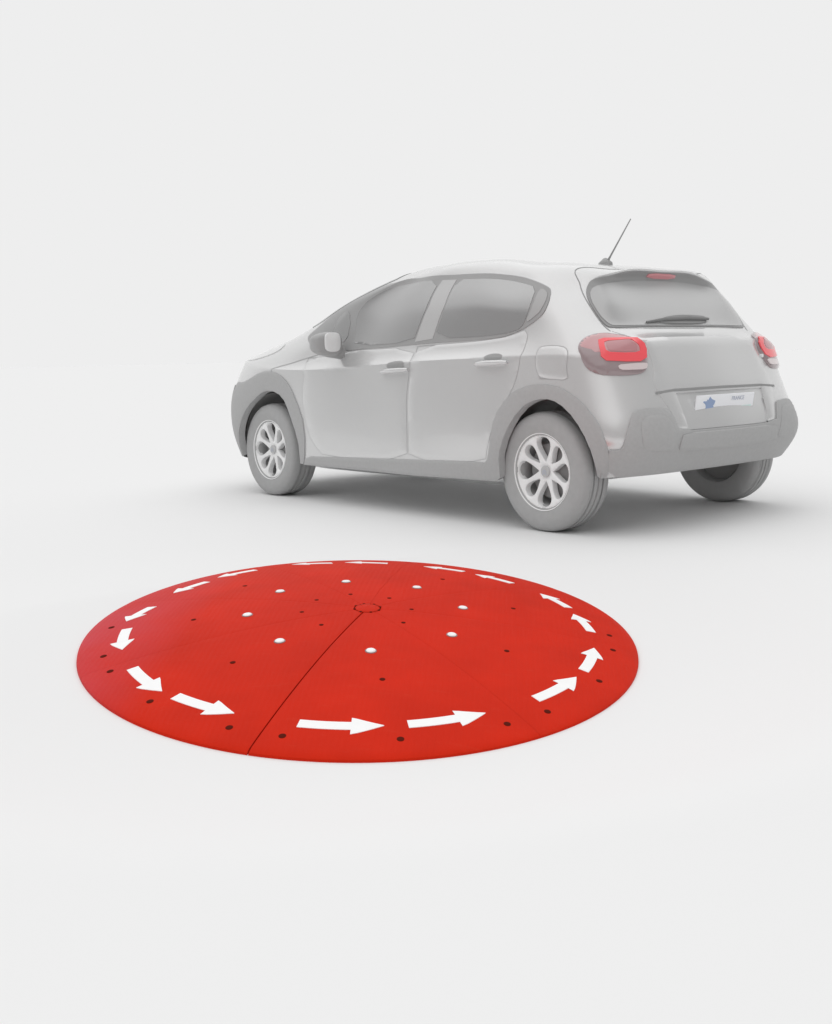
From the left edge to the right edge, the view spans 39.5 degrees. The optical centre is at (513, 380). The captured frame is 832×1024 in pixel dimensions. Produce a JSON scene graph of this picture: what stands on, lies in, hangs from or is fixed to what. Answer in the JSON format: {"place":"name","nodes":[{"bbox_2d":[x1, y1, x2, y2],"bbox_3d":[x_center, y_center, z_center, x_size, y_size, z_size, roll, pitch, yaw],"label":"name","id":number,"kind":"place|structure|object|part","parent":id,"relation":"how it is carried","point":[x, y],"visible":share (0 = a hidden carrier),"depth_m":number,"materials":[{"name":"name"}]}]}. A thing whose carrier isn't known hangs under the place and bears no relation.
{"place":"outdoors","nodes":[
{"label":"outdoors","id":0,"kind":"place"},
{"bbox_2d":[0,349,831,1023],"bbox_3d":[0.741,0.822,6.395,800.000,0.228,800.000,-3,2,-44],"label":"ground","id":1,"kind":"structure","parent":0,"point":[652,845],"depth_m":2.74,"materials":[{"name":"white"}]},
{"bbox_2d":[76,560,638,762],"bbox_3d":[-0.507,0.845,3.984,1.882,0.126,1.882,3,7,0],"label":"mini roundabout","id":2,"kind":"object","parent":1,"relation":"on","point":[315,661],"visible":1,"depth_m":3.60,"materials":[{"name":"red plastic"}]},
{"bbox_2d":[231,219,797,531],"bbox_3d":[-0.231,-0.085,7.362,2.044,1.645,3.946,-3,2,-44],"label":"parked car","id":3,"kind":"object","parent":1,"relation":"on","point":[555,396],"visible":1,"depth_m":6.15,"materials":[{"name":"white paint"}]},
{"bbox_3d":[-1.065,-0.333,7.166,0.063,0.201,0.180,-3,2,-44],"label":"quarter window","id":4,"kind":"part","parent":3,"relation":"part of","materials":[{"name":"grey glass"}]},
{"bbox_3d":[-1.001,0.085,6.882,0.259,0.764,1.104,-3,2,-44],"label":"front door","id":5,"kind":"part","parent":3,"relation":"part of","materials":[{"name":"white paint"}]},
{"bbox_3d":[-0.704,-0.397,6.817,0.151,0.365,0.723,-3,2,-44],"label":"front window","id":6,"kind":"part","parent":3,"relation":"part of","materials":[{"name":"grey glass"}]},
{"bbox_3d":[-0.264,0.091,6.203,0.110,0.703,0.914,-3,2,-44],"label":"rear door","id":7,"kind":"part","parent":3,"relation":"part of","materials":[{"name":"white paint"}]},
{"bbox_3d":[-0.143,-0.401,6.206,0.128,0.329,0.728,-3,2,-44],"label":"rear window","id":8,"kind":"part","parent":3,"relation":"part of","materials":[{"name":"grey glass"}]},
{"bbox_2d":[0,0,831,367],"label":"sky","id":9,"kind":"structure","parent":0,"point":[182,181],"materials":[{"name":"white"}]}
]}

